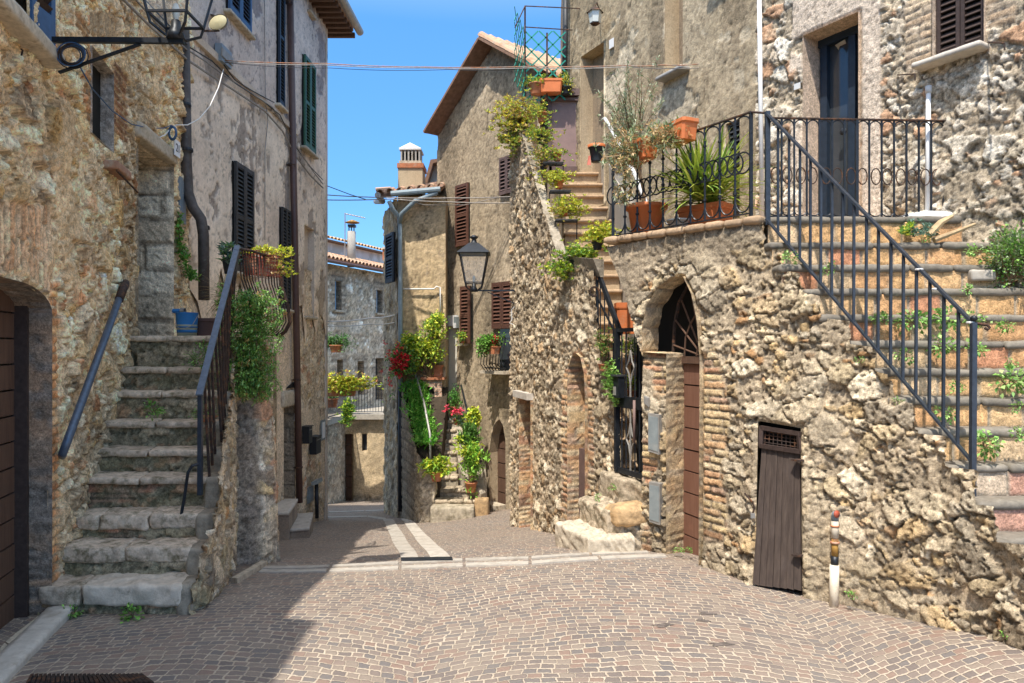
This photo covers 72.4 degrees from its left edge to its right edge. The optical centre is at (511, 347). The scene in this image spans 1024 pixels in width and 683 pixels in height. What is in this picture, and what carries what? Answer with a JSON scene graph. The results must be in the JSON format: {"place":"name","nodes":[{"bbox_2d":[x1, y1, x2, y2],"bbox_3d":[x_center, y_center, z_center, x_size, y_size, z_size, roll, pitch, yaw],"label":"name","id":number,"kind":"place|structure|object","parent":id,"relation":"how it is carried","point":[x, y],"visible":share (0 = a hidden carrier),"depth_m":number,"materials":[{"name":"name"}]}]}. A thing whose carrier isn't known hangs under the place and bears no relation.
{"place":"outdoors","nodes":[
{"label":"outdoors","id":0,"kind":"place"},
{"bbox_2d":[328,0,560,272],"label":"sky","id":1,"kind":"structure","parent":0,"point":[373,113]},
{"bbox_2d":[0,501,1023,682],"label":"street paving","id":2,"kind":"structure","parent":0,"point":[583,622],"depth_m":4.20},
{"bbox_2d":[26,673,153,682],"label":"drain grate","id":3,"kind":"object","parent":2,"relation":"on","point":[96,678],"visible":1,"depth_m":3.55,"materials":[{"name":"metal"}]},
{"bbox_2d":[0,0,193,682],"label":"stone house","id":4,"kind":"structure","parent":2,"relation":"on","point":[90,197],"depth_m":4.77,"materials":[{"name":"stone"}]},
{"bbox_2d":[0,290,14,628],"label":"door","id":5,"kind":"structure","parent":4,"relation":"in","point":[7,424],"depth_m":4.32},
{"bbox_2d":[58,279,129,459],"bbox_3d":[-3.133,0.076,5.328,0.156,1.354,1.792,0,0,-15],"label":"wall handrail","id":6,"kind":"object","parent":4,"relation":"attached to","point":[87,385],"depth_m":4.97,"materials":[{"name":"metal"}]},
{"bbox_2d":[92,64,99,138],"bbox_3d":[-3.393,-1.961,5.610,0.035,0.662,0.674,0,0,-15],"label":"window","id":7,"kind":"structure","parent":4,"relation":"in","point":[95,73],"depth_m":5.72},
{"bbox_2d":[52,0,212,73],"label":"street lamp","id":8,"kind":"object","parent":4,"relation":"attached to","point":[174,34],"visible":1,"depth_m":4.30,"materials":[{"name":"black metal"}]},
{"bbox_2d":[57,42,88,68],"bbox_3d":[-2.701,-1.797,4.290,0.195,0.170,0.039,0,0,0],"label":"ring","id":9,"kind":"object","parent":8,"relation":"hanging from","point":[61,49],"visible":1,"depth_m":4.28,"materials":[{"name":"metal"}]},
{"bbox_2d":[177,176,185,224],"bbox_3d":[-3.669,-1.634,7.786,0.035,0.500,0.189,0,0,-7],"label":"meter box","id":10,"kind":"object","parent":4,"relation":"attached to","point":[182,202],"visible":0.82,"depth_m":7.75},
{"bbox_2d":[174,211,200,280],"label":"ivy","id":11,"kind":"object","parent":4,"relation":"attached to","point":[191,273],"visible":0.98,"depth_m":7.60,"materials":[{"name":"green plant"}]},
{"bbox_2d":[37,335,276,614],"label":"stone stairs","id":12,"kind":"structure","parent":2,"relation":"on","point":[145,545],"depth_m":5.17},
{"bbox_2d":[175,312,198,335],"bbox_3d":[-3.041,-0.217,6.547,0.206,0.218,0.210,0,0,0],"label":"bucket","id":13,"kind":"object","parent":12,"relation":"on","point":[186,323],"visible":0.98,"depth_m":6.47,"materials":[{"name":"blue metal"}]},
{"bbox_2d":[180,245,239,513],"bbox_3d":[-2.368,0.145,5.597,0.167,2.109,1.288,0,0,-9],"label":"stair railing","id":14,"kind":"object","parent":12,"relation":"on","point":[224,351],"visible":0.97,"depth_m":5.48,"materials":[{"name":"metal"}]},
{"bbox_2d":[214,281,286,406],"bbox_3d":[-2.352,-0.037,6.275,0.658,1.136,0.476,0,0,-33],"label":"hanging plant","id":15,"kind":"object","parent":14,"relation":"hanging from","point":[253,369],"visible":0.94,"depth_m":6.21,"materials":[{"name":"green plant"}]},
{"bbox_2d":[197,318,223,335],"bbox_3d":[-2.912,-0.195,6.750,0.350,0.170,0.206,0,0,-6],"label":"planter","id":16,"kind":"object","parent":12,"relation":"on","point":[205,327],"visible":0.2,"depth_m":6.66,"materials":[{"name":"plastic"}]},
{"bbox_2d":[196,337,285,564],"bbox_3d":[-2.920,1.400,7.180,1.375,3.000,2.000,0,0,-8],"label":"buttress landing","id":17,"kind":"object","parent":2,"relation":"on","point":[258,534],"visible":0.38,"depth_m":6.35,"materials":[{"name":"stone"}]},
{"bbox_2d":[236,248,291,336],"bbox_3d":[-2.465,-0.578,7.224,0.238,0.920,2.001,0,0,-8],"label":"balcony railing","id":18,"kind":"object","parent":17,"relation":"on","point":[285,330],"visible":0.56,"depth_m":6.90,"materials":[{"name":"metal"}]},
{"bbox_2d":[215,241,241,273],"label":"potted succulent","id":19,"kind":"object","parent":18,"relation":"on","point":[223,251],"visible":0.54,"depth_m":6.26,"materials":[{"name":"green plant"}]},
{"bbox_2d":[240,244,298,277],"bbox_3d":[-2.468,-0.882,7.141,0.524,0.356,0.432,0,0,20],"label":"flower planter","id":20,"kind":"object","parent":18,"relation":"hanging from","point":[273,266],"visible":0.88,"depth_m":7.08,"materials":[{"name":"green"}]},
{"bbox_2d":[231,560,266,582],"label":"kerb","id":21,"kind":"structure","parent":2,"relation":"on","point":[248,572],"depth_m":5.79,"materials":[{"name":"stone"}]},
{"bbox_2d":[181,0,363,522],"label":"plastered house","id":22,"kind":"structure","parent":2,"relation":"on","point":[223,137],"depth_m":10.96,"materials":[{"name":"paint"}]},
{"bbox_2d":[204,14,227,31],"bbox_3d":[-3.556,-3.909,8.351,0.182,0.433,0.710,0,0,-37],"label":"floodlight","id":23,"kind":"object","parent":22,"relation":"attached to","point":[217,22],"visible":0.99,"depth_m":8.16,"materials":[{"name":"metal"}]},
{"bbox_2d":[122,0,322,187],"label":"cable","id":24,"kind":"object","parent":22,"relation":"attached to","point":[128,4],"visible":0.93,"depth_m":8.45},
{"bbox_2d":[215,43,233,69],"bbox_3d":[-3.648,-3.685,8.865,0.111,0.215,0.329,0,0,0],"label":"junction box","id":25,"kind":"object","parent":22,"relation":"attached to","point":[223,51],"visible":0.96,"depth_m":8.79,"materials":[{"name":"metal"}]},
{"bbox_2d":[135,0,322,183],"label":"cable","id":26,"kind":"object","parent":22,"relation":"attached to","point":[158,24],"visible":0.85,"depth_m":8.83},
{"bbox_2d":[225,60,698,67],"bbox_3d":[-0.754,-3.392,8.288,5.797,0.444,0.185,0,0,8],"label":"cable","id":27,"kind":"object","parent":22,"relation":"attached to","point":[466,67],"visible":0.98,"depth_m":8.31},
{"bbox_2d":[228,62,695,68],"bbox_3d":[-0.755,-3.373,8.289,5.796,0.441,0.183,0,0,8],"label":"cable","id":28,"kind":"object","parent":22,"relation":"attached to","point":[464,68],"visible":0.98,"depth_m":8.25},
{"bbox_2d":[277,499,312,539],"bbox_3d":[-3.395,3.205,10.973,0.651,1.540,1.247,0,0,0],"label":"marble doorstep","id":29,"kind":"object","parent":2,"relation":"on","point":[293,522],"visible":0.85,"depth_m":10.60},
{"bbox_2d":[328,235,384,411],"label":"house","id":30,"kind":"structure","parent":2,"relation":"on","point":[354,293],"depth_m":23.72,"materials":[{"name":"stone"}]},
{"bbox_2d":[328,332,358,352],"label":"potted plant","id":31,"kind":"object","parent":30,"relation":"hanging from","point":[337,347],"visible":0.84,"depth_m":20.41,"materials":[{"name":"green plant"}]},
{"bbox_2d":[346,220,359,266],"bbox_3d":[-5.423,-3.542,23.800,0.500,1.610,0.476,0,0,0],"label":"flue","id":32,"kind":"object","parent":30,"relation":"on","point":[351,244],"visible":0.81,"depth_m":23.68,"materials":[{"name":"metal"}]},
{"bbox_2d":[328,406,384,503],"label":"lane terrace","id":33,"kind":"structure","parent":2,"relation":"on","point":[356,459],"depth_m":21.47,"materials":[{"name":"paint"}]},
{"bbox_2d":[346,434,353,500],"bbox_3d":[-5.006,3.828,21.679,0.276,2.323,0.043,0,0,0],"label":"door","id":34,"kind":"structure","parent":33,"relation":"in","point":[348,436],"depth_m":21.66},
{"bbox_2d":[328,384,382,417],"bbox_3d":[-4.935,1.548,20.574,3.493,0.854,1.264,0,0,-44],"label":"terrace railing","id":35,"kind":"object","parent":33,"relation":"on","point":[339,403],"visible":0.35,"depth_m":21.31,"materials":[{"name":"black metal"}]},
{"bbox_2d":[335,392,356,427],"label":"hanging plant","id":36,"kind":"object","parent":35,"relation":"hanging from","point":[348,409],"visible":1,"depth_m":19.44,"materials":[{"name":"green plant"}]},
{"bbox_2d":[328,369,381,395],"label":"balcony flowers","id":37,"kind":"object","parent":35,"relation":"attached to","point":[337,384],"visible":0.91,"depth_m":19.54,"materials":[{"name":"yellow plant"}]},
{"bbox_2d":[383,518,417,556],"bbox_3d":[-1.644,2.640,10.027,0.249,1.541,7.750,0,0,-12],"label":"paving stripe","id":38,"kind":"object","parent":2,"relation":"on","point":[403,547],"visible":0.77,"depth_m":9.61,"materials":[{"name":"stone"}]},
{"bbox_2d":[373,182,447,517],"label":"tan house","id":39,"kind":"structure","parent":2,"relation":"on","point":[415,265],"depth_m":14.22,"materials":[{"name":"paint"}]},
{"bbox_2d":[397,143,426,195],"bbox_3d":[-2.205,-3.891,15.460,0.574,1.268,0.580,0,0,0],"label":"chimney","id":40,"kind":"object","parent":39,"relation":"on","point":[412,169],"visible":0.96,"depth_m":15.20,"materials":[{"name":"beige paint"}]},
{"bbox_2d":[401,518,448,556],"bbox_3d":[-1.327,2.628,9.995,0.252,1.594,7.896,0,0,-11],"label":"paving stripe","id":41,"kind":"object","parent":2,"relation":"on","point":[428,545],"visible":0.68,"depth_m":8.64,"materials":[{"name":"stone"}]},
{"bbox_2d":[400,387,489,522],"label":"lane stairs","id":42,"kind":"structure","parent":2,"relation":"on","point":[425,498],"depth_m":12.85,"materials":[{"name":"stone"}]},
{"bbox_2d":[398,377,442,449],"bbox_3d":[-1.739,1.233,13.305,0.738,1.300,1.771,0,0,-19],"label":"climbing plant","id":43,"kind":"object","parent":42,"relation":"on","point":[416,408],"visible":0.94,"depth_m":13.24,"materials":[{"name":"green plant"}]},
{"bbox_2d":[380,340,417,399],"bbox_3d":[-2.207,0.448,13.734,0.787,1.197,0.488,0,0,0],"label":"red geranium","id":44,"kind":"object","parent":43,"relation":"on","point":[400,361],"visible":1,"depth_m":13.64,"materials":[{"name":"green plant"}]},
{"bbox_2d":[420,365,446,396],"bbox_3d":[-1.590,0.950,14.275,0.480,1.200,0.650,0,0,0],"label":"brick planter","id":45,"kind":"object","parent":42,"relation":"on","point":[435,382],"visible":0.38,"depth_m":14.00,"materials":[{"name":"stone"}]},
{"bbox_2d":[396,309,449,376],"bbox_3d":[-1.788,-0.059,13.868,1.140,1.424,0.565,0,0,0],"label":"bush","id":46,"kind":"object","parent":45,"relation":"on","point":[420,346],"depth_m":13.82,"materials":[{"name":"green plant"}]},
{"bbox_2d":[416,453,458,481],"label":"potted plant","id":47,"kind":"object","parent":42,"relation":"on","point":[433,469],"visible":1,"depth_m":12.27,"materials":[{"name":"green plant"}]},
{"bbox_2d":[453,415,483,448],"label":"potted plant","id":48,"kind":"object","parent":42,"relation":"on","point":[470,430],"visible":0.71,"depth_m":12.85,"materials":[{"name":"green plant"}]},
{"bbox_2d":[452,434,490,498],"bbox_3d":[-0.721,2.089,12.437,0.697,1.173,0.409,0,0,0],"label":"potted plant","id":49,"kind":"object","parent":42,"relation":"on","point":[470,454],"visible":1,"depth_m":12.39,"materials":[{"name":"green plant"}]},
{"bbox_2d":[263,550,648,568],"bbox_3d":[-0.511,1.856,5.981,3.352,0.233,0.302,0,0,2],"label":"paving band","id":50,"kind":"object","parent":2,"relation":"on","point":[455,560],"visible":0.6,"depth_m":5.96,"materials":[{"name":"stone"}]},
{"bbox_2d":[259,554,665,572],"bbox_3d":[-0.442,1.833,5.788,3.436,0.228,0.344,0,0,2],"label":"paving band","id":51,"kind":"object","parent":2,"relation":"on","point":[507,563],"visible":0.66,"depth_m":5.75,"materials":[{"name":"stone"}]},
{"bbox_2d":[423,31,561,510],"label":"gabled house","id":52,"kind":"structure","parent":2,"relation":"on","point":[471,162],"depth_m":13.77,"materials":[{"name":"beige paint"}]},
{"bbox_2d":[449,326,456,398],"bbox_3d":[-1.141,0.324,14.620,0.030,1.549,0.595,0,0,-39],"label":"door","id":53,"kind":"structure","parent":52,"relation":"in","point":[452,331],"depth_m":14.74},
{"bbox_2d":[480,337,505,370],"bbox_3d":[-0.283,0.125,13.146,0.308,0.634,0.665,0,0,-39],"label":"balcony cage","id":54,"kind":"object","parent":52,"relation":"attached to","point":[490,367],"visible":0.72,"depth_m":13.01,"materials":[{"name":"black metal"}]},
{"bbox_2d":[472,332,505,357],"bbox_3d":[-0.411,-0.049,12.931,0.702,0.503,0.454,0,0,0],"label":"balcony planter","id":55,"kind":"object","parent":54,"relation":"on","point":[488,344],"visible":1,"depth_m":12.84,"materials":[{"name":"ceramic"}]},
{"bbox_2d":[496,421,505,504],"bbox_3d":[-0.092,2.255,13.529,0.032,1.693,0.691,0,0,-39],"label":"arched door","id":56,"kind":"structure","parent":52,"relation":"in","point":[501,452],"depth_m":13.64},
{"bbox_2d":[500,329,510,370],"bbox_3d":[-0.090,0.043,13.167,0.020,0.788,0.441,0,0,-39],"label":"window","id":57,"kind":"structure","parent":52,"relation":"in","point":[506,353],"depth_m":13.17,"materials":[{"name":"grey glass"}]},
{"bbox_2d":[508,109,620,533],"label":"tower wall","id":58,"kind":"structure","parent":2,"relation":"on","point":[561,428],"depth_m":8.22,"materials":[{"name":"stone"}]},
{"bbox_2d":[457,235,514,324],"bbox_3d":[-0.341,-0.934,9.720,0.825,1.258,0.451,0,0,0],"label":"street lamp","id":59,"kind":"object","parent":58,"relation":"attached to","point":[473,248],"visible":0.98,"depth_m":9.66,"materials":[{"name":"black metal"}]},
{"bbox_2d":[483,89,544,157],"bbox_3d":[0.024,-3.033,9.474,0.880,0.899,0.392,0,0,0],"label":"succulent bush","id":60,"kind":"object","parent":58,"relation":"on","point":[515,121],"visible":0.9,"depth_m":9.41,"materials":[{"name":"green plant"}]},
{"bbox_2d":[521,99,557,123],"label":"potted succulent","id":61,"kind":"object","parent":58,"relation":"on","point":[540,111],"visible":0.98,"depth_m":9.20,"materials":[{"name":"green plant"}]},
{"bbox_2d":[514,115,565,148],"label":"potted succulent","id":62,"kind":"object","parent":58,"relation":"on","point":[539,135],"visible":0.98,"depth_m":9.06,"materials":[{"name":"green plant"}]},
{"bbox_2d":[542,162,563,177],"bbox_3d":[0.520,-2.220,8.880,0.272,0.226,0.190,0,0,0],"label":"pot shelf","id":63,"kind":"object","parent":58,"relation":"on","point":[553,164],"visible":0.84,"depth_m":8.89,"materials":[{"name":"metal"}]},
{"bbox_2d":[524,140,578,178],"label":"potted succulent","id":64,"kind":"object","parent":63,"relation":"on","point":[552,154],"visible":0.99,"depth_m":8.86,"materials":[{"name":"green plant"}]},
{"bbox_2d":[549,190,570,202],"bbox_3d":[0.588,-1.798,8.580,0.272,0.226,0.190,0,0,0],"label":"pot shelf","id":65,"kind":"object","parent":58,"relation":"on","point":[559,191],"visible":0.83,"depth_m":8.59,"materials":[{"name":"metal"}]},
{"bbox_2d":[525,164,576,188],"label":"potted succulent","id":66,"kind":"object","parent":65,"relation":"on","point":[559,179],"visible":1,"depth_m":8.56,"materials":[{"name":"green plant"}]},
{"bbox_2d":[546,193,593,226],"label":"potted succulent","id":67,"kind":"object","parent":58,"relation":"on","point":[565,209],"visible":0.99,"depth_m":8.25,"materials":[{"name":"green plant"}]},
{"bbox_2d":[537,238,607,281],"bbox_3d":[0.668,-0.942,7.575,0.801,0.456,0.361,0,0,0],"label":"potted succulent","id":68,"kind":"object","parent":58,"relation":"on","point":[561,269],"visible":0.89,"depth_m":7.52,"materials":[{"name":"green plant"}]},
{"bbox_2d":[578,448,584,514],"bbox_3d":[0.798,1.473,7.608,0.050,0.737,0.305,0,0,-24],"label":"door panel","id":69,"kind":"structure","parent":58,"relation":"in","point":[581,450],"depth_m":7.64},
{"bbox_2d":[576,220,629,253],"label":"potted succulent","id":70,"kind":"object","parent":58,"relation":"on","point":[598,236],"visible":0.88,"depth_m":7.14,"materials":[{"name":"green plant"}]},
{"bbox_2d":[594,327,613,370],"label":"potted plant","id":71,"kind":"object","parent":58,"relation":"on","point":[602,342],"visible":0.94,"depth_m":6.85,"materials":[{"name":"green plant"}]},
{"bbox_2d":[595,276,621,366],"bbox_3d":[0.952,-0.311,6.999,0.048,1.137,0.576,0,0,-20],"label":"railing","id":72,"kind":"object","parent":58,"relation":"attached to","point":[607,298],"visible":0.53,"depth_m":7.01,"materials":[{"name":"black metal"}]},
{"bbox_2d":[600,357,620,406],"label":"hanging plant","id":73,"kind":"object","parent":58,"relation":"hanging from","point":[608,382],"visible":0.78,"depth_m":6.67,"materials":[{"name":"green plant"}]},
{"bbox_2d":[614,328,643,479],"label":"iron gate","id":74,"kind":"structure","parent":58,"relation":"attached to","point":[630,403],"depth_m":6.58,"materials":[{"name":"metal"}]},
{"bbox_2d":[609,374,625,397],"bbox_3d":[0.998,0.364,6.631,0.100,0.216,0.160,0,0,-23],"label":"letterbox","id":75,"kind":"object","parent":74,"relation":"attached to","point":[618,387],"visible":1,"depth_m":6.58,"materials":[{"name":"black metal"}]},
{"bbox_2d":[559,152,637,469],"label":"stairs","id":76,"kind":"structure","parent":2,"relation":"on","point":[588,185],"depth_m":9.35,"materials":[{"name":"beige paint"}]},
{"bbox_2d":[588,143,604,162],"bbox_3d":[1.111,-2.550,9.200,0.236,0.225,0.236,0,0,0],"label":"flower pot","id":77,"kind":"object","parent":76,"relation":"on","point":[596,156],"visible":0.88,"depth_m":9.13,"materials":[{"name":"plastic"}]},
{"bbox_2d":[611,302,633,353],"bbox_3d":[1.157,-0.175,7.178,0.315,0.569,0.349,0,0,0],"label":"planter","id":78,"kind":"object","parent":76,"relation":"on","point":[622,313],"visible":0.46,"depth_m":7.16,"materials":[{"name":"ceramic"}]},
{"bbox_2d":[554,469,646,552],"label":"gate steps","id":79,"kind":"structure","parent":2,"relation":"on","point":[611,520],"depth_m":6.25,"materials":[{"name":"stone"}]},
{"bbox_2d":[560,0,757,238],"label":"brown house","id":80,"kind":"structure","parent":2,"relation":"on","point":[716,40],"depth_m":8.69,"materials":[{"name":"beige paint"}]},
{"bbox_2d":[514,5,579,100],"bbox_3d":[0.440,-4.347,10.200,1.358,1.416,0.561,0,0,-34],"label":"trellis","id":81,"kind":"object","parent":80,"relation":"attached to","point":[524,56],"visible":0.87,"depth_m":10.34,"materials":[{"name":"green plastic"}]},
{"bbox_2d":[544,88,578,172],"bbox_3d":[0.780,-3.222,10.430,0.615,1.234,0.120,0,0,0],"label":"wooden panel","id":82,"kind":"object","parent":80,"relation":"attached to","point":[564,116],"visible":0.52,"depth_m":10.45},
{"bbox_2d":[519,74,542,96],"bbox_3d":[0.310,-3.880,10.308,0.422,0.329,0.307,0,0,0],"label":"flower pot","id":83,"kind":"object","parent":82,"relation":"on","point":[534,86],"visible":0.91,"depth_m":10.23,"materials":[{"name":"ceramic"}]},
{"bbox_2d":[530,73,562,95],"bbox_3d":[0.501,-3.891,10.289,0.495,0.307,0.286,0,0,0],"label":"planter","id":84,"kind":"object","parent":82,"relation":"on","point":[551,86],"visible":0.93,"depth_m":10.21,"materials":[{"name":"ceramic"}]},
{"bbox_2d":[607,222,1023,649],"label":"retaining wall","id":85,"kind":"structure","parent":2,"relation":"on","point":[919,529],"depth_m":4.81,"materials":[{"name":"stone"}]},
{"bbox_2d":[648,413,661,454],"bbox_3d":[1.233,0.739,6.022,0.108,0.349,0.071,0,0,44],"label":"meter cabinet","id":86,"kind":"object","parent":85,"relation":"attached to","point":[654,427],"visible":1,"depth_m":5.99,"materials":[{"name":"metal"}]},
{"bbox_2d":[649,481,663,524],"bbox_3d":[1.240,1.336,6.017,0.107,0.355,0.071,0,0,43],"label":"meter cabinet","id":87,"kind":"object","parent":85,"relation":"attached to","point":[655,500],"visible":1,"depth_m":5.99,"materials":[{"name":"metal"}]},
{"bbox_2d":[636,282,699,555],"bbox_3d":[1.450,0.590,6.293,0.168,2.418,1.394,0,0,-21],"label":"arched door","id":88,"kind":"structure","parent":85,"relation":"attached to","point":[677,330],"depth_m":6.03,"materials":[{"name":"wood"}]},
{"bbox_2d":[604,215,764,245],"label":"terrace","id":89,"kind":"structure","parent":85,"relation":"on","point":[660,233],"depth_m":5.79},
{"bbox_2d":[594,55,664,201],"bbox_3d":[1.145,-1.909,6.850,0.697,1.819,0.691,0,0,0],"label":"olive tree","id":90,"kind":"object","parent":89,"relation":"on","point":[628,122],"visible":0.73,"depth_m":6.80,"materials":[{"name":"green plant"}]},
{"bbox_2d":[626,201,667,232],"bbox_3d":[1.234,-1.150,6.420,0.389,0.300,0.389,0,0,0],"label":"flower pot","id":91,"kind":"object","parent":89,"relation":"on","point":[643,215],"visible":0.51,"depth_m":6.29,"materials":[{"name":"orange ceramic"}]},
{"bbox_2d":[606,111,763,235],"bbox_3d":[1.438,-1.433,5.968,0.095,0.865,1.581,0,0,-42],"label":"terrace railing","id":92,"kind":"object","parent":89,"relation":"on","point":[720,174],"visible":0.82,"depth_m":5.82,"materials":[{"name":"metal"}]},
{"bbox_2d":[592,117,659,207],"bbox_3d":[1.001,-1.629,6.185,0.645,0.831,0.445,0,0,0],"label":"rail planter","id":93,"kind":"object","parent":92,"relation":"on","point":[634,154],"visible":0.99,"depth_m":6.09,"materials":[{"name":"plant"}]},
{"bbox_2d":[627,114,702,159],"bbox_3d":[1.309,-1.764,5.930,0.737,0.422,0.414,0,0,0],"label":"rail planter","id":94,"kind":"object","parent":92,"relation":"on","point":[681,131],"visible":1,"depth_m":5.83,"materials":[{"name":"ceramic"}]},
{"bbox_2d":[647,118,780,224],"bbox_3d":[1.710,-1.472,6.088,1.243,0.945,1.152,0,0,0],"label":"yucca","id":95,"kind":"object","parent":89,"relation":"on","point":[712,191],"visible":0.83,"depth_m":5.96,"materials":[{"name":"green plant"}]},
{"bbox_2d":[771,117,945,217],"bbox_3d":[2.804,-1.386,5.490,1.621,0.812,0.026,0,0,-3],"label":"terrace railing","id":96,"kind":"object","parent":89,"relation":"on","point":[881,171],"visible":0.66,"depth_m":5.48,"materials":[{"name":"metal"}]},
{"bbox_2d":[902,85,952,216],"bbox_3d":[3.292,-1.542,5.580,0.400,1.084,0.400,0,0,0],"label":"parasol stand","id":97,"kind":"object","parent":89,"relation":"on","point":[928,92],"visible":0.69,"depth_m":5.56,"materials":[{"name":"white paint"}]},
{"bbox_2d":[744,421,803,590],"bbox_3d":[1.892,1.153,4.976,0.275,1.302,0.489,0,0,-35],"label":"cellar door","id":98,"kind":"structure","parent":85,"relation":"attached to","point":[778,555],"depth_m":4.95,"materials":[{"name":"brown wood"}]},
{"bbox_2d":[829,510,839,607],"bbox_3d":[2.113,1.390,4.586,0.083,0.651,0.062,0,0,-41],"label":"bollard","id":99,"kind":"object","parent":2,"relation":"on","point":[834,579],"visible":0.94,"depth_m":4.57,"materials":[{"name":"beige plastic"}]},
{"bbox_2d":[755,0,1023,287],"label":"rubble house","id":100,"kind":"structure","parent":2,"relation":"on","point":[881,59],"depth_m":5.79,"materials":[{"name":"stone"}]},
{"bbox_2d":[818,25,857,215],"bbox_3d":[3.100,-1.871,6.404,0.137,2.141,0.654,0,0,-31],"label":"glass door","id":101,"kind":"structure","parent":100,"relation":"in","point":[838,51],"depth_m":6.54,"materials":[{"name":"blue paint"}]},
{"bbox_2d":[756,215,1023,544],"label":"stone staircase","id":102,"kind":"structure","parent":2,"relation":"on","point":[947,264],"depth_m":4.82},
{"bbox_2d":[764,111,990,496],"bbox_3d":[2.317,-0.472,4.671,0.091,2.658,1.572,0,0,-30],"label":"stair railing","id":103,"kind":"object","parent":102,"relation":"on","point":[971,457],"visible":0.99,"depth_m":4.51,"materials":[{"name":"metal"}]},
{"bbox_2d":[892,308,935,335],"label":"weed","id":104,"kind":"object","parent":102,"relation":"on","point":[920,314],"visible":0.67,"depth_m":4.72,"materials":[{"name":"green plant"}]},
{"bbox_2d":[897,217,939,236],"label":"succulents","id":105,"kind":"object","parent":102,"relation":"on","point":[909,228],"visible":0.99,"depth_m":5.19,"materials":[{"name":"green plant"}]},
{"bbox_2d":[924,305,961,338],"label":"weed","id":106,"kind":"object","parent":102,"relation":"on","point":[939,312],"visible":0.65,"depth_m":4.72,"materials":[{"name":"green plant"}]},
{"bbox_2d":[967,269,995,281],"bbox_3d":[3.397,-0.519,5.077,0.198,0.087,0.151,0,0,0],"label":"broken marble","id":107,"kind":"object","parent":102,"relation":"on","point":[974,275],"visible":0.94,"depth_m":5.01},
{"bbox_2d":[977,429,1005,461],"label":"weed","id":108,"kind":"object","parent":102,"relation":"on","point":[986,450],"visible":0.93,"depth_m":4.16,"materials":[{"name":"green plant"}]},
{"bbox_2d":[975,219,1023,288],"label":"bush","id":109,"kind":"object","parent":102,"relation":"on","point":[1012,246],"visible":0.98,"depth_m":4.97,"materials":[{"name":"green plant"}]},
{"bbox_2d":[988,364,1023,398],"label":"weed","id":110,"kind":"object","parent":102,"relation":"on","point":[1009,367],"visible":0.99,"depth_m":4.43,"materials":[{"name":"green plant"}]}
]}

